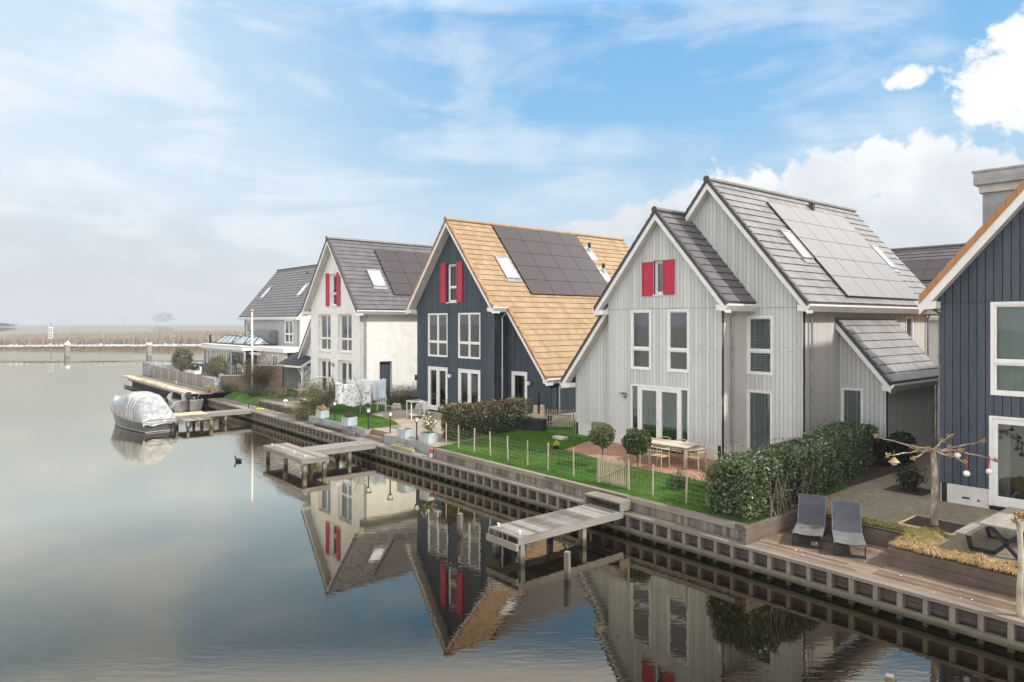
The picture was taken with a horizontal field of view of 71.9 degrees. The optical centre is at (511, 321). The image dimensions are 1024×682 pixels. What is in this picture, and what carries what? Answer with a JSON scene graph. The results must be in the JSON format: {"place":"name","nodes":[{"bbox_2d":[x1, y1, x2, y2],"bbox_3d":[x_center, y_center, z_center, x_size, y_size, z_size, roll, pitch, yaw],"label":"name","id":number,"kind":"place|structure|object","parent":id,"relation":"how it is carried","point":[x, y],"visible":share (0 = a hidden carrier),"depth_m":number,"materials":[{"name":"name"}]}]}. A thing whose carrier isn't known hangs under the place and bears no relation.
{"place":"outdoors","nodes":[
{"label":"outdoors","id":0,"kind":"place"},
{"bbox_2d":[224,391,265,405],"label":"grass bank","id":1,"kind":"structure","parent":0,"point":[238,396],"depth_m":50.50,"materials":[{"name":"plant"}]},
{"bbox_2d":[235,390,309,398],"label":"lawn","id":2,"kind":"structure","parent":0,"point":[291,391],"depth_m":50.40,"materials":[{"name":"green plant"}]},
{"bbox_2d":[251,309,253,387],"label":"flagpole","id":3,"kind":"object","parent":2,"relation":"on","point":[252,310],"visible":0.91,"depth_m":52.41,"materials":[{"name":"metal"}]},
{"bbox_2d":[238,380,269,395],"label":"shrub","id":4,"kind":"object","parent":2,"relation":"on","point":[251,390],"visible":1,"depth_m":50.07,"materials":[{"name":"green plant"}]},
{"bbox_2d":[221,352,294,390],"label":"shrub","id":5,"kind":"object","parent":2,"relation":"on","point":[256,372],"visible":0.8,"depth_m":52.54,"materials":[{"name":"brown plant"}]},
{"bbox_2d":[310,401,407,428],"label":"lawn","id":6,"kind":"structure","parent":0,"point":[341,416],"depth_m":38.95,"materials":[{"name":"green plant"}]},
{"bbox_2d":[287,373,348,411],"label":"bamboo bush","id":7,"kind":"object","parent":6,"relation":"on","point":[319,397],"visible":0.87,"depth_m":41.06,"materials":[{"name":"green plant"}]},
{"bbox_2d":[316,404,329,418],"bbox_3d":[-10.417,4.875,38.859,0.819,0.783,0.755,0,0,42],"label":"planter","id":8,"kind":"object","parent":6,"relation":"on","point":[322,412],"visible":1,"depth_m":38.70,"materials":[{"name":"concrete"}]},
{"bbox_2d":[342,411,356,425],"bbox_3d":[-8.220,4.871,36.031,0.798,0.800,0.894,0,0,42],"label":"planter","id":9,"kind":"object","parent":6,"relation":"on","point":[349,419],"visible":1,"depth_m":35.85,"materials":[{"name":"concrete"}]},
{"bbox_2d":[336,377,386,412],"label":"rotary dryer","id":10,"kind":"object","parent":6,"relation":"on","point":[359,386],"visible":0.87,"depth_m":40.20,"materials":[{"name":"metal"}]},
{"bbox_2d":[336,382,360,406],"bbox_3d":[-9.251,4.074,39.809,1.508,1.390,0.329,0,0,10],"label":"bed sheet","id":11,"kind":"object","parent":10,"relation":"hanging from","point":[348,395],"visible":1,"depth_m":39.78,"materials":[{"name":"fabric"}]},
{"bbox_2d":[361,384,371,405],"bbox_3d":[-8.191,4.084,39.740,0.576,1.250,0.169,0,0,0],"label":"bed sheet","id":12,"kind":"object","parent":10,"relation":"hanging from","point":[366,393],"visible":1,"depth_m":39.75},
{"bbox_2d":[373,380,385,400],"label":"bed sheet","id":13,"kind":"object","parent":10,"relation":"hanging from","point":[379,390],"visible":1,"depth_m":40.32,"materials":[{"name":"white fabric"}]},
{"bbox_2d":[371,401,414,409],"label":"garden soil","id":14,"kind":"structure","parent":0,"point":[403,408],"depth_m":41.71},
{"bbox_2d":[371,383,416,404],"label":"shrub","id":15,"kind":"object","parent":14,"relation":"on","point":[396,398],"visible":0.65,"depth_m":43.92,"materials":[{"name":"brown plant"}]},
{"bbox_2d":[373,409,518,446],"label":"patio","id":16,"kind":"structure","parent":0,"point":[400,418],"depth_m":36.23,"materials":[{"name":"stone"}]},
{"bbox_2d":[397,427,415,438],"bbox_3d":[-4.830,5.063,32.269,0.600,0.400,0.600,0,0,42],"label":"planter","id":17,"kind":"object","parent":16,"relation":"on","point":[406,432],"visible":1,"depth_m":32.08,"materials":[{"name":"concrete"}]},
{"bbox_2d":[419,409,437,443],"bbox_3d":[-3.643,4.546,31.003,0.929,1.428,0.820,0,0,42],"label":"planter","id":18,"kind":"object","parent":16,"relation":"on","point":[429,436],"visible":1,"depth_m":30.85,"materials":[{"name":"concrete"}]},
{"bbox_2d":[0,325,1023,681],"bbox_3d":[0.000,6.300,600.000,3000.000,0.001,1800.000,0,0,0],"label":"water","id":19,"kind":"structure","parent":0,"point":[196,553],"depth_m":17.02,"materials":[{"name":"liquid"}]},
{"bbox_2d":[64,343,69,354],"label":"pile","id":20,"kind":"object","parent":19,"relation":"in","point":[66,348],"visible":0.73,"depth_m":134.09,"materials":[{"name":"grey concrete"}]},
{"bbox_2d":[0,343,200,347],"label":"boom pipe","id":21,"kind":"object","parent":20,"relation":"on","point":[88,346],"visible":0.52,"depth_m":137.53,"materials":[{"name":"white paint"}]},
{"bbox_2d":[0,330,244,344],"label":"reeds","id":22,"kind":"object","parent":19,"relation":"on","point":[161,337],"visible":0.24,"depth_m":197.81,"materials":[{"name":"plant"}]},
{"bbox_2d":[110,391,176,432],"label":"covered boat","id":23,"kind":"object","parent":19,"relation":"on","point":[144,411],"visible":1,"depth_m":40.90,"materials":[{"name":"white fabric"}]},
{"bbox_2d":[122,375,212,400],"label":"timber quay","id":24,"kind":"structure","parent":19,"relation":"in","point":[163,389],"depth_m":59.68,"materials":[{"name":"brown wood"}]},
{"bbox_2d":[167,392,203,410],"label":"open boat","id":25,"kind":"object","parent":19,"relation":"on","point":[187,402],"visible":0.8,"depth_m":50.72,"materials":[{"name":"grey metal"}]},
{"bbox_2d":[173,409,251,429],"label":"jetty","id":26,"kind":"object","parent":19,"relation":"in","point":[188,417],"visible":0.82,"depth_m":43.25,"materials":[{"name":"grey wood"}]},
{"bbox_2d":[206,398,267,420],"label":"timber quay","id":27,"kind":"structure","parent":19,"relation":"in","point":[218,404],"depth_m":49.06,"materials":[{"name":"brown wood"}]},
{"bbox_2d":[250,409,365,443],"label":"timber quay","id":28,"kind":"structure","parent":19,"relation":"in","point":[283,421],"depth_m":39.77,"materials":[{"name":"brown wood"}]},
{"bbox_2d":[285,399,315,419],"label":"bamboo bush","id":29,"kind":"object","parent":28,"relation":"on","point":[298,413],"visible":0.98,"depth_m":40.41,"materials":[{"name":"green plant"}]},
{"bbox_2d":[308,415,374,436],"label":"retaining wall","id":30,"kind":"structure","parent":28,"relation":"on","point":[362,432],"depth_m":36.78,"materials":[{"name":"concrete"}]},
{"bbox_2d":[263,440,375,475],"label":"jetty","id":31,"kind":"object","parent":19,"relation":"in","point":[305,456],"visible":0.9,"depth_m":31.04,"materials":[{"name":"grey wood"}]},
{"bbox_2d":[353,438,434,473],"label":"timber quay","id":32,"kind":"structure","parent":19,"relation":"in","point":[416,460],"depth_m":31.05,"materials":[{"name":"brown wood"}]},
{"bbox_2d":[384,434,436,455],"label":"retaining wall","id":33,"kind":"structure","parent":32,"relation":"on","point":[418,446],"depth_m":31.38,"materials":[{"name":"concrete"}]},
{"bbox_2d":[486,503,623,563],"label":"jetty","id":34,"kind":"object","parent":19,"relation":"in","point":[580,518],"visible":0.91,"depth_m":19.63,"materials":[{"name":"grey wood"}]},
{"bbox_2d":[564,551,570,579],"bbox_3d":[1.361,6.414,17.319,0.130,1.572,0.130,-1,0,30],"label":"mooring post","id":35,"kind":"object","parent":19,"relation":"in","point":[567,565],"visible":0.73,"depth_m":17.27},
{"bbox_2d":[425,458,746,567],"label":"timber quay","id":36,"kind":"structure","parent":19,"relation":"in","point":[715,547],"depth_m":21.14,"materials":[{"name":"grey wood"}]},
{"bbox_2d":[434,448,748,539],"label":"retaining wall","id":37,"kind":"structure","parent":36,"relation":"on","point":[711,523],"depth_m":22.11,"materials":[{"name":"wood"}]},
{"bbox_2d":[584,491,631,511],"bbox_3d":[2.907,5.485,21.516,0.510,0.340,1.480,0,0,-40],"label":"box step","id":38,"kind":"object","parent":36,"relation":"on","point":[625,504],"visible":0.95,"depth_m":21.40,"materials":[{"name":"wood"}]},
{"bbox_2d":[739,528,887,604],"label":"timber quay","id":39,"kind":"structure","parent":19,"relation":"in","point":[823,569],"depth_m":16.99,"materials":[{"name":"brown wood"}]},
{"bbox_2d":[742,510,797,544],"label":"retaining wall","id":40,"kind":"structure","parent":39,"relation":"on","point":[759,530],"depth_m":18.58,"materials":[{"name":"wood"}]},
{"bbox_2d":[792,493,826,548],"bbox_3d":[7.757,5.158,18.390,0.702,0.994,1.543,0,0,28],"label":"sun lounger","id":41,"kind":"object","parent":39,"relation":"on","point":[811,518],"visible":1,"depth_m":18.74,"materials":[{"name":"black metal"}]},
{"bbox_2d":[831,500,865,558],"bbox_3d":[8.402,5.158,17.676,0.702,0.994,1.543,0,0,22],"label":"sun lounger","id":42,"kind":"object","parent":39,"relation":"on","point":[846,519],"visible":1,"depth_m":18.06,"materials":[{"name":"fabric"}]},
{"bbox_2d":[797,512,902,547],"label":"retaining wall","id":43,"kind":"structure","parent":39,"relation":"on","point":[878,537],"depth_m":17.89,"materials":[{"name":"wood"}]},
{"bbox_2d":[861,566,1023,652],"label":"timber quay","id":44,"kind":"structure","parent":19,"relation":"in","point":[953,608],"depth_m":14.58,"materials":[{"name":"brown wood"}]},
{"bbox_2d":[887,547,1023,599],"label":"retaining wall","id":45,"kind":"structure","parent":44,"relation":"on","point":[972,576],"depth_m":15.34,"materials":[{"name":"wood"}]},
{"bbox_2d":[1010,509,1023,616],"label":"pollarded plane tree","id":46,"kind":"object","parent":44,"relation":"on","point":[1019,564],"visible":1,"depth_m":13.55,"materials":[{"name":"beige plant"}]},
{"bbox_2d":[0,0,1023,324],"label":"sky","id":47,"kind":"structure","parent":0,"point":[166,156],"materials":[{"name":"blue"}]},
{"bbox_2d":[546,422,588,438],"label":"lawn","id":48,"kind":"structure","parent":0,"point":[569,431],"depth_m":33.15,"materials":[{"name":"green plant"}]},
{"bbox_2d":[141,371,1023,575],"bbox_3d":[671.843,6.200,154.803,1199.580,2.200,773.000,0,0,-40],"label":"ground","id":49,"kind":"structure","parent":0,"point":[875,499],"depth_m":19.59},
{"bbox_2d":[143,362,154,376],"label":"gabion wall","id":50,"kind":"structure","parent":49,"relation":"on","point":[147,368],"depth_m":68.52,"materials":[{"name":"stone"}]},
{"bbox_2d":[171,347,193,368],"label":"round shrub","id":51,"kind":"object","parent":49,"relation":"on","point":[178,354],"visible":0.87,"depth_m":69.62,"materials":[{"name":"green plant"}]},
{"bbox_2d":[203,376,219,391],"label":"gabion wall","id":52,"kind":"structure","parent":49,"relation":"on","point":[211,381],"depth_m":53.44,"materials":[{"name":"stone"}]},
{"bbox_2d":[205,353,231,377],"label":"round shrub","id":53,"kind":"object","parent":49,"relation":"on","point":[217,370],"visible":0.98,"depth_m":63.67,"materials":[{"name":"green plant"}]},
{"bbox_2d":[200,330,299,374],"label":"conservatory","id":54,"kind":"object","parent":49,"relation":"on","point":[264,343],"visible":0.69,"depth_m":66.87,"materials":[{"name":"white paint"}]},
{"bbox_2d":[219,365,283,390],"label":"brick wall","id":55,"kind":"structure","parent":49,"relation":"on","point":[277,381],"depth_m":52.97,"materials":[{"name":"brick"}]},
{"bbox_2d":[237,264,316,365],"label":"house","id":56,"kind":"structure","parent":49,"relation":"on","point":[276,302],"depth_m":69.32,"materials":[{"name":"white paint"}]},
{"bbox_2d":[285,320,292,342],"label":"window","id":57,"kind":"structure","parent":56,"relation":"in","point":[288,323],"depth_m":65.72,"materials":[{"name":"white paint"}]},
{"bbox_2d":[258,400,297,414],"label":"wooden terrace","id":58,"kind":"structure","parent":49,"relation":"on","point":[272,405],"depth_m":45.62,"materials":[{"name":"grey wood"}]},
{"bbox_2d":[276,352,310,389],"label":"garden shelter","id":59,"kind":"object","parent":49,"relation":"on","point":[290,363],"visible":0.44,"depth_m":53.65,"materials":[{"name":"white paint"}]},
{"bbox_2d":[296,236,432,400],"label":"house","id":60,"kind":"structure","parent":49,"relation":"on","point":[362,324],"depth_m":47.31,"materials":[{"name":"white paint"}]},
{"bbox_2d":[317,314,330,351],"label":"window","id":61,"kind":"structure","parent":60,"relation":"in","point":[325,318],"depth_m":49.02,"materials":[{"name":"white paint"}]},
{"bbox_2d":[320,358,330,394],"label":"garden door","id":62,"kind":"structure","parent":60,"relation":"in","point":[325,368],"depth_m":49.16,"materials":[{"name":"white paint"}]},
{"bbox_2d":[329,274,335,306],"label":"window","id":63,"kind":"structure","parent":60,"relation":"in","point":[333,275],"depth_m":48.05,"materials":[{"name":"white paint"}]},
{"bbox_2d":[339,314,351,352],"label":"window","id":64,"kind":"structure","parent":60,"relation":"in","point":[346,319],"depth_m":46.84,"materials":[{"name":"white paint"}]},
{"bbox_2d":[340,360,351,383],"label":"garden door","id":65,"kind":"structure","parent":60,"relation":"in","point":[345,366],"depth_m":46.96,"materials":[{"name":"white paint"}]},
{"bbox_2d":[380,362,389,398],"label":"side door","id":66,"kind":"structure","parent":60,"relation":"in","point":[384,366],"depth_m":46.52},
{"bbox_2d":[366,427,396,441],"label":"garden steps","id":67,"kind":"structure","parent":49,"relation":"on","point":[377,434],"depth_m":34.26,"materials":[{"name":"wood"}]},
{"bbox_2d":[405,217,628,423],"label":"house","id":68,"kind":"structure","parent":49,"relation":"on","point":[501,310],"depth_m":38.64,"materials":[{"name":"blue wood"}]},
{"bbox_2d":[428,313,447,356],"bbox_3d":[-4.178,0.733,40.065,0.121,2.459,1.882,0,0,-41],"label":"window","id":69,"kind":"structure","parent":68,"relation":"in","point":[437,322],"depth_m":40.00,"materials":[{"name":"white paint"}]},
{"bbox_2d":[428,366,447,411],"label":"garden door","id":70,"kind":"structure","parent":68,"relation":"in","point":[437,376],"depth_m":40.06,"materials":[{"name":"white paint"}]},
{"bbox_2d":[446,264,456,302],"bbox_3d":[-3.261,-2.133,39.081,0.253,2.171,1.012,0,0,-41],"label":"window","id":71,"kind":"structure","parent":68,"relation":"in","point":[452,267],"depth_m":39.26,"materials":[{"name":"white paint"}]},
{"bbox_2d":[458,313,479,358],"bbox_3d":[-2.267,0.733,37.897,0.121,2.459,1.913,0,0,-41],"label":"window","id":72,"kind":"structure","parent":68,"relation":"in","point":[468,323],"depth_m":37.85,"materials":[{"name":"glass"}]},
{"bbox_2d":[458,369,479,417],"bbox_3d":[-2.279,3.805,37.887,0.152,2.530,1.913,0,0,-41],"label":"garden door","id":73,"kind":"structure","parent":68,"relation":"in","point":[468,379],"depth_m":37.90,"materials":[{"name":"white paint"}]},
{"bbox_2d":[511,371,526,417],"bbox_3d":[0.398,3.805,36.273,0.152,2.530,1.194,0,0,-41],"label":"garden door","id":74,"kind":"structure","parent":68,"relation":"in","point":[518,383],"depth_m":36.33,"materials":[{"name":"white paint"}]},
{"bbox_2d":[544,408,573,428],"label":"picket gate","id":75,"kind":"structure","parent":49,"relation":"on","point":[556,420],"depth_m":33.68,"materials":[{"name":"wood"}]},
{"bbox_2d":[660,468,691,489],"bbox_3d":[5.165,4.973,22.117,1.014,0.808,1.005,0,0,0],"label":"shrub","id":76,"kind":"object","parent":49,"relation":"on","point":[680,482],"visible":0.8,"depth_m":22.02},
{"bbox_2d":[693,459,716,488],"bbox_3d":[6.753,4.759,22.136,1.973,1.252,1.753,0,0,-38],"label":"iris clump","id":77,"kind":"object","parent":49,"relation":"on","point":[707,474],"visible":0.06,"depth_m":22.07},
{"bbox_2d":[559,175,940,460],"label":"house","id":78,"kind":"structure","parent":49,"relation":"on","point":[732,316],"depth_m":27.35,"materials":[{"name":"grey wood"}]},
{"bbox_2d":[631,310,650,369],"bbox_3d":[5.276,0.723,28.775,0.122,2.439,1.063,0,0,-40],"label":"window","id":79,"kind":"structure","parent":78,"relation":"in","point":[640,319],"depth_m":28.78,"materials":[{"name":"glass"}]},
{"bbox_2d":[653,260,662,295],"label":"window","id":80,"kind":"structure","parent":78,"relation":"in","point":[657,293],"depth_m":28.28,"materials":[{"name":"white paint"}]},
{"bbox_2d":[631,384,688,453],"bbox_3d":[5.849,3.810,28.061,0.152,2.520,2.894,0,0,-40],"label":"garden door","id":81,"kind":"structure","parent":78,"relation":"in","point":[637,412],"depth_m":28.06,"materials":[{"name":"white paint"}]},
{"bbox_2d":[667,309,689,372],"bbox_3d":[6.459,0.723,27.350,0.121,2.439,1.042,0,0,-40],"label":"window","id":82,"kind":"structure","parent":78,"relation":"in","point":[678,320],"depth_m":27.37,"materials":[{"name":"white paint"}]},
{"bbox_2d":[747,316,772,375],"bbox_3d":[9.334,0.875,26.524,0.133,2.216,1.080,0,0,-40],"label":"window","id":83,"kind":"structure","parent":78,"relation":"in","point":[750,350],"depth_m":26.58,"materials":[{"name":"white paint"}]},
{"bbox_2d":[747,390,772,450],"bbox_3d":[9.324,3.805,26.536,0.133,2.469,1.049,0,0,-40],"label":"window","id":84,"kind":"structure","parent":78,"relation":"in","point":[749,392],"depth_m":26.63,"materials":[{"name":"white paint"}]},
{"bbox_2d":[841,387,863,423],"bbox_3d":[12.857,3.491,26.669,0.133,2.004,0.830,0,0,-40],"label":"window","id":85,"kind":"structure","parent":78,"relation":"in","point":[843,389],"depth_m":26.74,"materials":[{"name":"white paint"}]},
{"bbox_2d":[905,316,912,337],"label":"window","id":86,"kind":"structure","parent":78,"relation":"in","point":[908,319],"depth_m":31.24,"materials":[{"name":"white paint"}]},
{"bbox_2d":[872,429,917,465],"bbox_3d":[13.928,4.511,25.525,1.426,1.290,2.087,0,0,40],"label":"shrub","id":87,"kind":"object","parent":49,"relation":"on","point":[881,447],"visible":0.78,"depth_m":25.05,"materials":[{"name":"green plant"}]},
{"bbox_2d":[890,243,965,402],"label":"house","id":88,"kind":"structure","parent":49,"relation":"on","point":[925,265],"depth_m":47.04,"materials":[{"name":"tile"}]},
{"bbox_2d":[915,164,1023,508],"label":"house","id":89,"kind":"structure","parent":49,"relation":"on","point":[973,291],"depth_m":19.44,"materials":[{"name":"blue wood"}]},
{"bbox_2d":[989,415,1023,508],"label":"garden door","id":90,"kind":"structure","parent":89,"relation":"in","point":[999,426],"depth_m":19.19,"materials":[{"name":"white paint"}]},
{"bbox_2d":[990,301,1023,396],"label":"window","id":91,"kind":"structure","parent":89,"relation":"in","point":[1006,318],"depth_m":19.14,"materials":[{"name":"white paint"}]},
{"bbox_2d":[968,552,994,567],"bbox_3d":[10.089,5.087,15.181,0.650,0.316,0.659,0,0,-31],"label":"grass tussock","id":92,"kind":"object","parent":49,"relation":"on","point":[980,557],"depth_m":15.12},
{"bbox_2d":[955,507,1023,559],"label":"picnic table","id":93,"kind":"object","parent":49,"relation":"on","point":[1001,519],"visible":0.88,"depth_m":15.95,"materials":[{"name":"wood"}]},
{"bbox_2d":[565,441,715,481],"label":"brick terrace","id":94,"kind":"structure","parent":0,"point":[613,450],"depth_m":26.31,"materials":[{"name":"brick"}]},
{"bbox_2d":[649,446,669,469],"bbox_3d":[5.195,4.771,24.955,0.542,0.779,0.577,0,0,-44],"label":"garden chair","id":95,"kind":"object","parent":94,"relation":"on","point":[661,455],"visible":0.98,"depth_m":24.92,"materials":[{"name":"grey wood"}]},
{"bbox_2d":[634,437,700,468],"bbox_3d":[5.654,4.782,25.904,2.250,0.755,1.044,0,0,44],"label":"dining table","id":96,"kind":"object","parent":94,"relation":"on","point":[684,446],"visible":0.56,"depth_m":25.47,"materials":[{"name":"grey wood"}]},
{"bbox_2d":[686,448,706,470],"bbox_3d":[6.475,4.771,24.695,0.577,0.779,0.542,0,0,-42],"label":"garden chair","id":97,"kind":"object","parent":94,"relation":"on","point":[695,457],"visible":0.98,"depth_m":24.68,"materials":[{"name":"grey wood"}]},
{"bbox_2d":[435,428,851,524],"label":"lawn","id":98,"kind":"structure","parent":0,"point":[624,489],"depth_m":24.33,"materials":[{"name":"green plant"}]},
{"bbox_2d":[438,395,532,439],"bbox_3d":[-1.208,4.357,32.743,5.025,1.876,1.630,0,0,-40],"label":"hedge","id":99,"kind":"object","parent":98,"relation":"on","point":[495,419],"visible":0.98,"depth_m":32.26,"materials":[{"name":"green plant"}]},
{"bbox_2d":[445,422,598,482],"bbox_3d":[-0.021,4.868,26.624,0.127,1.186,9.021,0,0,-39],"label":"wire fence","id":100,"kind":"object","parent":98,"relation":"on","point":[547,467],"visible":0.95,"depth_m":26.17,"materials":[{"name":"grey"}]},
{"bbox_2d":[598,454,627,489],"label":"picket gate","id":101,"kind":"structure","parent":100,"relation":"attached to","point":[612,471],"depth_m":22.66,"materials":[{"name":"wood"}]},
{"bbox_2d":[524,417,547,431],"bbox_3d":[1.122,4.825,33.270,0.960,0.570,0.560,0,0,30],"label":"crate","id":102,"kind":"object","parent":98,"relation":"on","point":[536,424],"visible":1,"depth_m":33.06,"materials":[{"name":"black paint"}]},
{"bbox_2d":[588,423,615,466],"bbox_3d":[3.228,4.435,25.435,0.974,1.651,0.973,0,0,44],"label":"standard tree","id":103,"kind":"object","parent":98,"relation":"on","point":[602,436],"visible":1,"depth_m":25.19,"materials":[{"name":"green plant"}]},
{"bbox_2d":[621,427,651,472],"bbox_3d":[4.259,4.450,24.217,1.097,1.620,1.024,0,0,0],"label":"standard tree","id":104,"kind":"object","parent":98,"relation":"on","point":[635,441],"visible":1,"depth_m":23.99,"materials":[{"name":"green plant"}]},
{"bbox_2d":[628,460,715,510],"bbox_3d":[4.662,4.867,20.877,0.088,1.191,3.265,0,0,-39],"label":"wire fence","id":105,"kind":"object","parent":98,"relation":"on","point":[686,488],"visible":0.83,"depth_m":20.94,"materials":[{"name":"grey"}]},
{"bbox_2d":[700,484,850,523],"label":"garden soil","id":106,"kind":"structure","parent":0,"point":[740,518],"depth_m":19.25,"materials":[{"name":"soil"}]},
{"bbox_2d":[705,419,878,519],"bbox_3d":[9.361,4.369,22.178,2.124,1.852,9.862,0,0,45],"label":"hedge","id":107,"kind":"object","parent":106,"relation":"on","point":[837,453],"visible":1,"depth_m":19.90,"materials":[{"name":"green plant"}]},
{"bbox_2d":[824,464,905,484],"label":"garden soil","id":108,"kind":"structure","parent":0,"point":[875,471],"depth_m":23.71,"materials":[{"name":"soil"}]},
{"bbox_2d":[883,484,930,495],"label":"garden soil","id":109,"kind":"structure","parent":0,"point":[901,489],"depth_m":21.34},
{"bbox_2d":[889,456,928,491],"bbox_3d":[12.001,4.586,21.405,1.032,1.093,1.165,0,0,-22],"label":"shrub","id":110,"kind":"object","parent":109,"relation":"on","point":[909,479],"visible":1,"depth_m":21.25,"materials":[{"name":"green plant"}]},
{"bbox_2d":[903,516,965,532],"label":"garden soil","id":111,"kind":"structure","parent":0,"point":[945,526],"depth_m":18.05,"materials":[{"name":"soil"}]},
{"bbox_2d":[873,433,998,525],"bbox_3d":[10.787,4.068,17.971,2.982,2.372,1.300,0,0,0],"label":"pollarded plane tree","id":112,"kind":"object","parent":111,"relation":"on","point":[935,450],"visible":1,"depth_m":17.94,"materials":[{"name":"brown plant"}]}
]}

